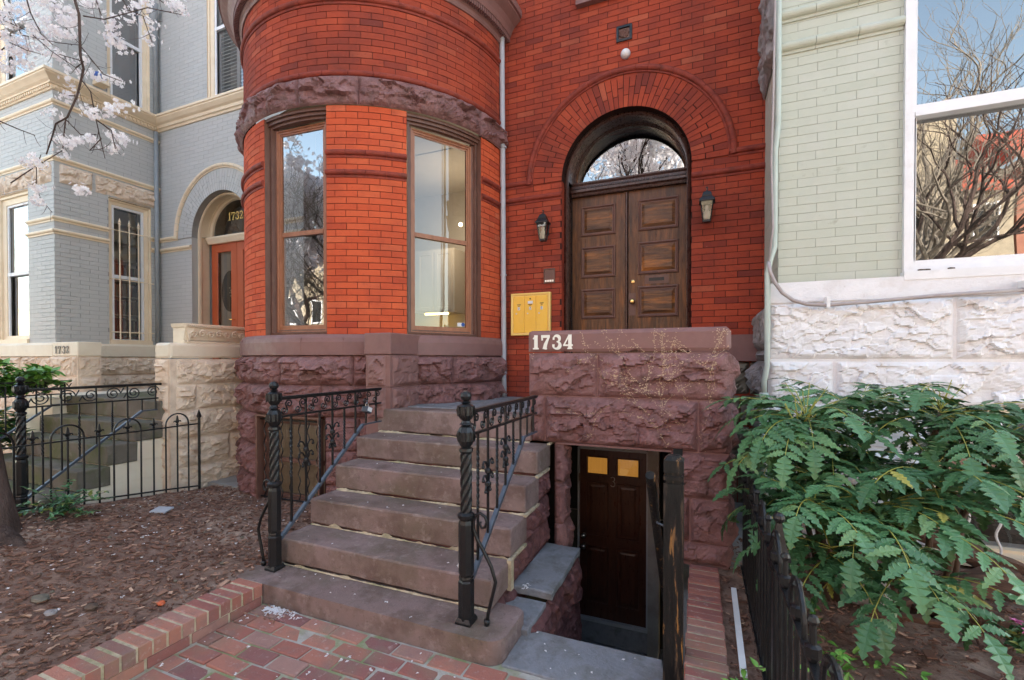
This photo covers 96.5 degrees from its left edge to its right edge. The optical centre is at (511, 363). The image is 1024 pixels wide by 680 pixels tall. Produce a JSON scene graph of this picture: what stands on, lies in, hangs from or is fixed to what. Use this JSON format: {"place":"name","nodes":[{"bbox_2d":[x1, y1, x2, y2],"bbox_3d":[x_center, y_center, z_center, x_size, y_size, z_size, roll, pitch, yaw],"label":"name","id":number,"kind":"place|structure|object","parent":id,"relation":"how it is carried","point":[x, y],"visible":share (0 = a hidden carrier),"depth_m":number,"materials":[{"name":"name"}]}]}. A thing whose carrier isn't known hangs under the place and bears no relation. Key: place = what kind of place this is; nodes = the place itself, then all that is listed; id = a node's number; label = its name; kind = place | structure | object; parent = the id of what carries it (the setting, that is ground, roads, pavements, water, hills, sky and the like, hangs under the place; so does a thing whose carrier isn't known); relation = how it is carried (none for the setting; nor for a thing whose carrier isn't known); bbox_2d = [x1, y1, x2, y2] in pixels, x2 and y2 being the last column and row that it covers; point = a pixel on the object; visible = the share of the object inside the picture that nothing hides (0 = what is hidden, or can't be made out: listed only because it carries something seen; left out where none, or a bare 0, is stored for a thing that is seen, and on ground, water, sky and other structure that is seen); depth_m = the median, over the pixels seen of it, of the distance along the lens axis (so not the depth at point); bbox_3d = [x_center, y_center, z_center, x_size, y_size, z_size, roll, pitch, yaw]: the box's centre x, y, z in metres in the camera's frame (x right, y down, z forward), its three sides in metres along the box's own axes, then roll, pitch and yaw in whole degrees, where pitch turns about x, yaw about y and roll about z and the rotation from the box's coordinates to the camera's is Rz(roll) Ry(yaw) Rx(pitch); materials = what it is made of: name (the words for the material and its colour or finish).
{"place":"outdoors","nodes":[
{"label":"outdoors","id":0,"kind":"place"},
{"bbox_2d":[0,485,313,679],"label":"mulch bed","id":1,"kind":"object","parent":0,"point":[83,619],"visible":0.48,"depth_m":2.91,"materials":[{"name":"brown wood"}]},
{"bbox_2d":[30,593,49,602],"bbox_3d":[-2.596,1.289,2.514,0.121,0.025,0.075,0,1,22],"label":"stone","id":2,"kind":"object","parent":1,"relation":"on","point":[37,598],"visible":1,"depth_m":2.50,"materials":[{"name":"beige stone"}]},
{"bbox_2d":[43,609,57,615],"bbox_3d":[-2.403,1.295,2.380,0.062,0.026,0.052,0,1,22],"label":"stone","id":3,"kind":"object","parent":1,"relation":"on","point":[49,612],"visible":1,"depth_m":2.37,"materials":[{"name":"white stone"}]},
{"bbox_2d":[16,479,112,520],"bbox_3d":[-3.612,1.084,3.641,0.582,0.231,0.634,0,1,22],"label":"ivy","id":4,"kind":"object","parent":1,"relation":"on","point":[61,507],"visible":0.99,"depth_m":3.64,"materials":[{"name":"green plant"}]},
{"bbox_2d":[84,603,98,610],"bbox_3d":[-2.285,1.318,2.482,0.074,0.028,0.061,0,1,22],"label":"stone","id":5,"kind":"object","parent":1,"relation":"on","point":[90,606],"visible":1,"depth_m":2.47,"materials":[{"name":"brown stone"}]},
{"bbox_2d":[0,0,189,546],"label":"cherry tree","id":6,"kind":"object","parent":1,"relation":"on","point":[10,526],"visible":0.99,"depth_m":2.94,"materials":[{"name":"white plant"}]},
{"bbox_2d":[0,410,201,512],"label":"iron fence","id":7,"kind":"object","parent":1,"relation":"on","point":[67,434],"visible":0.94,"depth_m":4.18,"materials":[{"name":"black metal"}]},
{"bbox_2d":[149,506,173,512],"bbox_3d":[-3.033,1.265,3.956,0.157,0.022,0.107,0,1,6],"label":"valve cover","id":8,"kind":"object","parent":1,"relation":"on","point":[162,509],"visible":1,"depth_m":3.95,"materials":[{"name":"grey metal"}]},
{"bbox_2d":[157,600,165,605],"bbox_3d":[-1.978,1.348,2.574,0.049,0.026,0.037,0,1,22],"label":"pebble","id":9,"kind":"object","parent":1,"relation":"on","point":[161,602],"visible":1,"depth_m":2.56,"materials":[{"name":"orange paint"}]},
{"bbox_2d":[0,489,1023,679],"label":"leaf litter","id":10,"kind":"object","parent":1,"relation":"on","point":[107,621],"visible":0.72,"depth_m":2.85,"materials":[{"name":"brown plant"}]},
{"bbox_2d":[129,603,684,679],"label":"brick path","id":11,"kind":"structure","parent":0,"point":[231,666],"depth_m":2.29,"materials":[{"name":"brick"}]},
{"bbox_2d":[26,578,261,679],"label":"brick edging","id":12,"kind":"object","parent":11,"relation":"on","point":[134,652],"visible":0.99,"depth_m":2.31,"materials":[{"name":"brick"}]},
{"bbox_2d":[0,435,635,679],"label":"fallen petals","id":13,"kind":"object","parent":11,"relation":"on","point":[274,609],"visible":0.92,"depth_m":2.70,"materials":[{"name":"white plant"}]},
{"bbox_2d":[501,631,662,679],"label":"bluestone slab","id":14,"kind":"structure","parent":11,"relation":"on","point":[529,655],"depth_m":2.26,"materials":[{"name":"grey stone"}]},
{"bbox_2d":[663,454,683,679],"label":"wooden post","id":15,"kind":"object","parent":11,"relation":"on","point":[673,556],"visible":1,"depth_m":2.08,"materials":[{"name":"black paint"}]},
{"bbox_2d":[684,564,728,679],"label":"brick edging","id":16,"kind":"object","parent":11,"relation":"on","point":[705,657],"visible":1,"depth_m":2.32,"materials":[{"name":"brick"}]},
{"bbox_2d":[208,475,742,568],"bbox_3d":[-0.567,1.388,4.704,5.600,0.125,1.550,0,1,22],"label":"concrete strip","id":17,"kind":"object","parent":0,"point":[229,481],"visible":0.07,"depth_m":4.09,"materials":[{"name":"grey concrete"}]},
{"bbox_2d":[570,508,689,667],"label":"ground","id":18,"kind":"structure","parent":0,"point":[686,571],"depth_m":3.03,"materials":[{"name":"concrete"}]},
{"bbox_2d":[3,388,164,512],"bbox_3d":[-4.701,0.936,5.563,2.613,1.111,3.042,0,1,22],"label":"stoop","id":19,"kind":"object","parent":18,"relation":"on","point":[70,416],"visible":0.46,"depth_m":4.66,"materials":[{"name":"beige stone"}]},
{"bbox_2d":[0,406,35,450],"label":"green shrub","id":20,"kind":"object","parent":19,"relation":"on","point":[10,424],"visible":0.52,"depth_m":5.22,"materials":[{"name":"green plant"}]},
{"bbox_2d":[0,358,67,397],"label":"green shrub","id":21,"kind":"object","parent":19,"relation":"on","point":[39,375],"visible":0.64,"depth_m":5.06,"materials":[{"name":"green plant"}]},
{"bbox_2d":[0,380,71,439],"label":"stair railing","id":22,"kind":"object","parent":19,"relation":"on","point":[27,420],"visible":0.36,"depth_m":5.11,"materials":[{"name":"black metal"}]},
{"bbox_2d":[12,376,161,513],"bbox_3d":[-3.920,0.721,4.318,0.100,1.238,1.141,0,1,22],"label":"stair railing","id":23,"kind":"object","parent":19,"relation":"on","point":[20,402],"visible":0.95,"depth_m":3.96,"materials":[{"name":"black metal"}]},
{"bbox_2d":[0,0,316,453],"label":"painted brick rowhouse","id":24,"kind":"structure","parent":18,"relation":"on","point":[57,304],"depth_m":7.10,"materials":[{"name":"grey brick"}]},
{"bbox_2d":[0,0,25,83],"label":"window","id":25,"kind":"structure","parent":24,"relation":"in","point":[3,77],"depth_m":7.04,"materials":[{"name":"beige paint"}]},
{"bbox_2d":[0,190,29,343],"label":"window","id":26,"kind":"structure","parent":24,"relation":"in","point":[7,202],"depth_m":7.08,"materials":[{"name":"beige paint"}]},
{"bbox_2d":[92,71,110,88],"bbox_3d":[-6.161,-4.252,6.824,0.193,0.160,0.193,0,1,22],"label":"security camera","id":27,"kind":"object","parent":24,"relation":"attached to","point":[102,85],"visible":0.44,"depth_m":6.82,"materials":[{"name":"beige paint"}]},
{"bbox_2d":[114,210,137,338],"bbox_3d":[-6.635,-1.379,7.509,0.260,2.400,1.100,0,1,22],"label":"bookshelf","id":28,"kind":"object","parent":24,"relation":"in","point":[125,218],"depth_m":7.78,"materials":[{"name":"black wood"}]},
{"bbox_2d":[114,300,117,313],"bbox_3d":[-6.592,-0.935,7.553,0.150,0.230,0.038,0,1,22],"label":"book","id":29,"kind":"object","parent":28,"relation":"in","point":[116,309],"visible":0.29,"depth_m":7.53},
{"bbox_2d":[116,284,118,295],"bbox_3d":[-6.582,-1.216,7.573,0.150,0.190,0.037,0,1,22],"label":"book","id":30,"kind":"object","parent":28,"relation":"in","point":[117,289],"visible":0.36,"depth_m":7.54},
{"bbox_2d":[116,264,118,274],"bbox_3d":[-6.582,-1.534,7.571,0.150,0.227,0.035,0,1,22],"label":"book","id":31,"kind":"object","parent":28,"relation":"in","point":[117,269],"visible":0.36,"depth_m":7.54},
{"bbox_2d":[121,265,123,275],"bbox_3d":[-6.556,-1.530,7.635,0.150,0.219,0.034,0,1,22],"label":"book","id":32,"kind":"object","parent":28,"relation":"in","point":[122,270],"visible":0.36,"depth_m":7.61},
{"bbox_2d":[121,301,124,314],"bbox_3d":[-6.548,-0.936,7.660,0.150,0.230,0.030,0,1,22],"label":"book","id":33,"kind":"object","parent":28,"relation":"in","point":[123,302],"visible":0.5,"depth_m":7.63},
{"bbox_2d":[122,285,124,296],"bbox_3d":[-6.552,-1.218,7.648,0.150,0.194,0.037,0,1,22],"label":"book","id":34,"kind":"object","parent":28,"relation":"in","point":[123,290],"visible":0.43,"depth_m":7.62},
{"bbox_2d":[125,302,127,314],"bbox_3d":[-6.535,-0.931,7.693,0.150,0.218,0.037,0,1,22],"label":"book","id":35,"kind":"object","parent":28,"relation":"in","point":[126,308],"visible":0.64,"depth_m":7.66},
{"bbox_2d":[132,287,134,297],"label":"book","id":36,"kind":"object","parent":28,"relation":"in","point":[133,291],"visible":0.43,"depth_m":7.75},
{"bbox_2d":[131,285,136,297],"bbox_3d":[-6.481,-1.233,7.821,0.150,0.220,0.033,0,1,22],"label":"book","id":37,"kind":"object","parent":28,"relation":"in","point":[135,286],"visible":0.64,"depth_m":7.79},
{"bbox_2d":[106,0,149,111],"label":"window","id":38,"kind":"structure","parent":24,"relation":"in","point":[143,50],"depth_m":7.51,"materials":[{"name":"beige paint"}]},
{"bbox_2d":[108,198,154,344],"bbox_3d":[-6.131,-1.436,7.329,0.188,2.252,0.610,0,1,22],"label":"window","id":39,"kind":"structure","parent":24,"relation":"in","point":[144,259],"depth_m":7.38,"materials":[{"name":"beige paint"}]},
{"bbox_2d":[149,0,159,344],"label":"downspout","id":40,"kind":"object","parent":24,"relation":"attached to","point":[153,15],"visible":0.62,"depth_m":7.59,"materials":[{"name":"grey metal"}]},
{"bbox_2d":[207,0,242,97],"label":"window","id":41,"kind":"structure","parent":24,"relation":"in","point":[212,29],"depth_m":7.22,"materials":[{"name":"beige paint"}]},
{"bbox_2d":[212,242,237,358],"bbox_3d":[-4.733,-0.814,7.547,0.596,2.330,0.040,0,1,22],"label":"door leaf","id":42,"kind":"structure","parent":24,"relation":"in","point":[226,247],"depth_m":7.52,"materials":[{"name":"orange paint"}]},
{"bbox_2d":[237,241,243,358],"bbox_3d":[-4.174,-0.812,7.318,0.596,2.330,0.040,0,1,22],"label":"door leaf","id":43,"kind":"structure","parent":24,"relation":"in","point":[240,244],"depth_m":7.38,"materials":[{"name":"paint"}]},
{"bbox_2d":[154,343,304,492],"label":"cheek wall","id":44,"kind":"structure","parent":18,"relation":"on","point":[189,388],"depth_m":5.03,"materials":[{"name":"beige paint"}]},
{"bbox_2d":[171,323,244,344],"bbox_3d":[-3.435,-0.335,5.346,0.250,0.213,0.900,0,1,22],"label":"stone","id":45,"kind":"object","parent":44,"relation":"on","point":[202,333],"visible":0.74,"depth_m":5.14,"materials":[{"name":"beige stone"}]},
{"bbox_2d":[236,397,554,665],"bbox_3d":[0.100,0.979,3.700,2.990,1.165,2.885,0,1,22],"label":"stoop","id":46,"kind":"object","parent":18,"relation":"on","point":[378,553],"visible":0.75,"depth_m":2.99,"materials":[{"name":"brown stone"}]},
{"bbox_2d":[257,381,381,572],"bbox_3d":[-1.425,0.730,3.513,0.224,1.240,1.131,0,1,22],"label":"stair railing","id":47,"kind":"object","parent":46,"relation":"on","point":[274,397],"visible":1,"depth_m":3.12,"materials":[{"name":"black metal"}]},
{"bbox_2d":[362,402,371,413],"bbox_3d":[-1.213,0.370,3.823,0.062,0.097,0.073,0,1,22],"label":"key lockbox","id":48,"kind":"object","parent":47,"relation":"hanging from","point":[367,409],"visible":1,"depth_m":3.80,"materials":[{"name":"metal"}]},
{"bbox_2d":[455,391,537,627],"bbox_3d":[0.019,0.746,2.874,0.224,1.220,1.161,0,1,22],"label":"stair railing","id":49,"kind":"object","parent":46,"relation":"on","point":[467,434],"visible":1,"depth_m":2.39,"materials":[{"name":"black metal"}]},
{"bbox_2d":[218,0,765,658],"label":"brick rowhouse","id":50,"kind":"structure","parent":18,"relation":"on","point":[386,132],"depth_m":4.61,"materials":[{"name":"red brick"}]},
{"bbox_2d":[255,413,325,503],"bbox_3d":[-2.152,0.978,4.506,0.871,0.950,0.193,0,1,22],"label":"basement window","id":51,"kind":"structure","parent":50,"relation":"in","point":[262,439],"depth_m":4.58,"materials":[{"name":"black metal"}]},
{"bbox_2d":[264,106,326,334],"bbox_3d":[-2.091,-1.356,4.477,0.758,2.152,0.161,0,1,19],"label":"bay window","id":52,"kind":"structure","parent":50,"relation":"in","point":[275,235],"depth_m":4.58,"materials":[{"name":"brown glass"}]},
{"bbox_2d":[407,112,480,336],"bbox_3d":[-0.700,-1.358,4.699,0.850,2.152,0.172,0,1,-37],"label":"bay window","id":53,"kind":"structure","parent":50,"relation":"in","point":[472,243],"depth_m":4.84,"materials":[{"name":"brown wood"}]},
{"bbox_2d":[499,36,506,396],"bbox_3d":[-0.102,-3.587,5.191,0.090,7.936,0.070,0,1,22],"label":"downspout","id":54,"kind":"object","parent":50,"relation":"attached to","point":[503,274],"visible":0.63,"depth_m":5.19,"materials":[{"name":"grey metal"}]},
{"bbox_2d":[511,292,550,335],"bbox_3d":[0.213,-0.561,5.175,0.470,0.477,0.050,0,1,22],"label":"mailbox","id":55,"kind":"object","parent":50,"relation":"attached to","point":[530,312],"visible":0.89,"depth_m":5.16,"materials":[{"name":"gold metal"}]},
{"bbox_2d":[514,296,524,332],"bbox_3d":[0.079,-0.559,5.210,0.133,0.412,0.014,0,1,22],"label":"mailbox door","id":56,"kind":"structure","parent":55,"relation":"in","point":[519,302],"depth_m":5.21,"materials":[{"name":"gold metal"}]},
{"bbox_2d":[525,296,535,332],"bbox_3d":[0.206,-0.558,5.158,0.133,0.412,0.014,0,1,22],"label":"mailbox door","id":57,"kind":"structure","parent":55,"relation":"in","point":[530,309],"depth_m":5.16,"materials":[{"name":"gold metal"}]},
{"bbox_2d":[536,295,547,330],"bbox_3d":[0.332,-0.558,5.106,0.133,0.412,0.014,0,1,22],"label":"mailbox door","id":58,"kind":"structure","parent":55,"relation":"in","point":[542,300],"depth_m":5.10,"materials":[{"name":"gold metal"}]},
{"bbox_2d":[535,210,550,241],"bbox_3d":[0.351,-1.510,5.027,0.139,0.345,0.199,0,1,22],"label":"wall lantern","id":59,"kind":"object","parent":50,"relation":"attached to","point":[542,220],"depth_m":4.98,"materials":[{"name":"black metal"}]},
{"bbox_2d":[544,268,554,283],"bbox_3d":[0.417,-0.981,5.102,0.130,0.165,0.022,0,1,22],"label":"intercom","id":60,"kind":"object","parent":50,"relation":"attached to","point":[549,275],"visible":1,"depth_m":5.10,"materials":[{"name":"metal"}]},
{"bbox_2d":[572,192,628,352],"bbox_3d":[1.015,-0.782,5.287,0.639,2.313,0.071,0,1,22],"label":"door leaf","id":61,"kind":"structure","parent":50,"relation":"in","point":[600,223],"depth_m":5.25,"materials":[{"name":"brown wood"}]},
{"bbox_2d":[578,446,647,653],"bbox_3d":[1.012,1.829,4.600,0.697,1.984,0.155,0,1,22],"label":"basement door","id":62,"kind":"structure","parent":50,"relation":"in","point":[613,494],"depth_m":4.57,"materials":[{"name":"brown wood"}]},
{"bbox_2d":[616,23,631,42],"bbox_3d":[1.171,-3.450,4.767,0.160,0.160,0.023,0,1,22],"label":"wall vent","id":63,"kind":"object","parent":50,"relation":"attached to","point":[624,33],"depth_m":4.76,"materials":[{"name":"black metal"}]},
{"bbox_2d":[621,48,630,58],"bbox_3d":[1.177,-3.230,4.744,0.098,0.100,0.066,0,1,22],"label":"round wall light","id":64,"kind":"object","parent":50,"relation":"attached to","point":[625,53],"visible":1,"depth_m":4.73,"materials":[{"name":"white glass"}]},
{"bbox_2d":[628,184,686,352],"bbox_3d":[1.602,-0.779,5.017,0.638,2.313,0.126,0,1,22],"label":"door leaf","id":65,"kind":"structure","parent":50,"relation":"in","point":[657,240],"depth_m":5.02,"materials":[{"name":"brown wood"}]},
{"bbox_2d":[699,187,714,223],"bbox_3d":[1.878,-1.524,4.402,0.139,0.345,0.199,0,1,22],"label":"wall lantern","id":66,"kind":"object","parent":50,"relation":"attached to","point":[706,199],"depth_m":4.35,"materials":[{"name":"black metal"}]},
{"bbox_2d":[516,439,682,662],"bbox_3d":[0.650,1.712,3.588,1.300,2.500,2.500,0,1,22],"label":"areaway","id":67,"kind":"object","parent":18,"relation":"in","point":[560,616],"visible":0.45,"depth_m":3.33,"materials":[{"name":"brown stone"}]},
{"bbox_2d":[506,543,579,636],"bbox_3d":[0.190,1.425,2.963,0.279,0.128,1.014,0,1,22],"label":"bluestone coping","id":68,"kind":"object","parent":67,"relation":"on","point":[545,572],"visible":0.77,"depth_m":2.91,"materials":[{"name":"grey stone"}]},
{"bbox_2d":[645,471,662,600],"bbox_3d":[0.860,1.047,2.566,0.108,1.108,1.052,0,1,22],"label":"handrail","id":69,"kind":"object","parent":67,"relation":"attached to","point":[653,501],"visible":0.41,"depth_m":2.33,"materials":[{"name":"black metal"}]},
{"bbox_2d":[529,326,740,568],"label":"parapet wall","id":70,"kind":"structure","parent":18,"relation":"on","point":[657,401],"depth_m":3.17,"materials":[{"name":"brown stone"}]},
{"bbox_2d":[718,546,1023,679],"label":"planting bed","id":71,"kind":"object","parent":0,"point":[987,665],"visible":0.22,"depth_m":2.25,"materials":[{"name":"soil"}]},
{"bbox_2d":[721,677,747,679],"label":"creeping plant","id":72,"kind":"object","parent":71,"relation":"on","point":[734,679],"visible":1,"depth_m":1.93,"materials":[{"name":"green plant"}]},
{"bbox_2d":[767,512,790,679],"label":"fence post","id":73,"kind":"object","parent":71,"relation":"on","point":[779,518],"visible":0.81,"depth_m":1.73,"materials":[{"name":"black metal"}]},
{"bbox_2d":[740,467,843,679],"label":"iron fence","id":74,"kind":"object","parent":71,"relation":"on","point":[789,607],"visible":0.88,"depth_m":1.70,"materials":[{"name":"black metal"}]},
{"bbox_2d":[741,598,932,679],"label":"creeping plant","id":75,"kind":"object","parent":71,"relation":"on","point":[838,654],"visible":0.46,"depth_m":1.95,"materials":[{"name":"green plant"}]},
{"bbox_2d":[702,377,1023,679],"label":"mahonia shrub","id":76,"kind":"object","parent":71,"relation":"on","point":[849,522],"visible":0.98,"depth_m":2.14,"materials":[{"name":"green plant"}]},
{"bbox_2d":[839,572,891,605],"bbox_3d":[1.996,1.275,2.603,0.316,0.202,0.213,0,1,22],"label":"rock","id":77,"kind":"object","parent":71,"relation":"on","point":[863,602],"visible":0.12,"depth_m":2.54,"materials":[{"name":"grey stone"}]},
{"bbox_2d":[719,537,1023,679],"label":"wood chips","id":78,"kind":"object","parent":71,"relation":"on","point":[930,654],"visible":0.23,"depth_m":2.26,"materials":[{"name":"brown wood"}]},
{"bbox_2d":[731,587,747,677],"bbox_3d":[1.166,1.350,2.357,0.028,0.012,0.820,0,1,23],"label":"wooden stake","id":79,"kind":"object","parent":78,"relation":"on","point":[740,649],"visible":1,"depth_m":2.28,"materials":[{"name":"white paint"}]},
{"bbox_2d":[872,607,983,637],"bbox_3d":[2.135,1.334,2.381,0.458,0.055,0.044,0,1,35],"label":"firewood log","id":80,"kind":"object","parent":78,"relation":"on","point":[918,619],"visible":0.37,"depth_m":2.37,"materials":[{"name":"brown wood"}]},
{"bbox_2d":[744,0,1023,565],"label":"painted brick rowhouse","id":81,"kind":"structure","parent":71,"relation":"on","point":[901,158],"depth_m":3.27,"materials":[{"name":"green paint"}]},
{"bbox_2d":[759,0,781,501],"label":"downspout","id":82,"kind":"object","parent":81,"relation":"attached to","point":[775,186],"visible":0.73,"depth_m":3.49,"materials":[{"name":"grey metal"}]},
{"bbox_2d":[767,0,1023,307],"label":"conduit","id":83,"kind":"object","parent":81,"relation":"attached to","point":[1019,289],"visible":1,"depth_m":3.35,"materials":[{"name":"white paint"}]},
{"bbox_2d":[900,0,1023,279],"bbox_3d":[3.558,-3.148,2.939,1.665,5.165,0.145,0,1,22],"label":"window","id":84,"kind":"structure","parent":81,"relation":"in","point":[963,183],"depth_m":3.17,"materials":[{"name":"white paint"}]},
{"bbox_2d":[932,407,1023,565],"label":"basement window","id":85,"kind":"structure","parent":81,"relation":"in","point":[1017,554],"depth_m":3.01,"materials":[{"name":"beige paint"}]},
{"bbox_2d":[896,563,1022,606],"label":"firewood log","id":86,"kind":"object","parent":71,"relation":"on","point":[977,572],"visible":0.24,"depth_m":2.55,"materials":[{"name":"brown wood"}]},
{"bbox_2d":[932,604,1012,628],"bbox_3d":[2.436,1.334,2.432,0.299,0.093,0.110,0,1,38],"label":"firewood log","id":87,"kind":"object","parent":71,"relation":"on","point":[1004,624],"visible":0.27,"depth_m":2.37,"materials":[{"name":"brown wood"}]},
{"bbox_2d":[971,575,1023,598],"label":"firewood log","id":88,"kind":"object","parent":71,"relation":"on","point":[1005,587],"visible":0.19,"depth_m":2.62,"materials":[{"name":"brown wood"}]},
{"bbox_2d":[934,528,1023,574],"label":"firewood log","id":89,"kind":"object","parent":88,"relation":"on","point":[1018,565],"visible":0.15,"depth_m":2.73,"materials":[{"name":"brown wood"}]},
{"bbox_2d":[899,523,998,566],"bbox_3d":[2.590,1.082,2.828,0.625,0.352,0.135,0,1,16],"label":"firewood log","id":90,"kind":"object","parent":89,"relation":"on","point":[972,561],"visible":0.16,"depth_m":2.74,"materials":[{"name":"brown wood"}]},
{"bbox_2d":[985,612,1023,653],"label":"flowering plant","id":91,"kind":"object","parent":71,"relation":"on","point":[1016,638],"visible":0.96,"depth_m":2.22,"materials":[{"name":"green plant"}]}
]}

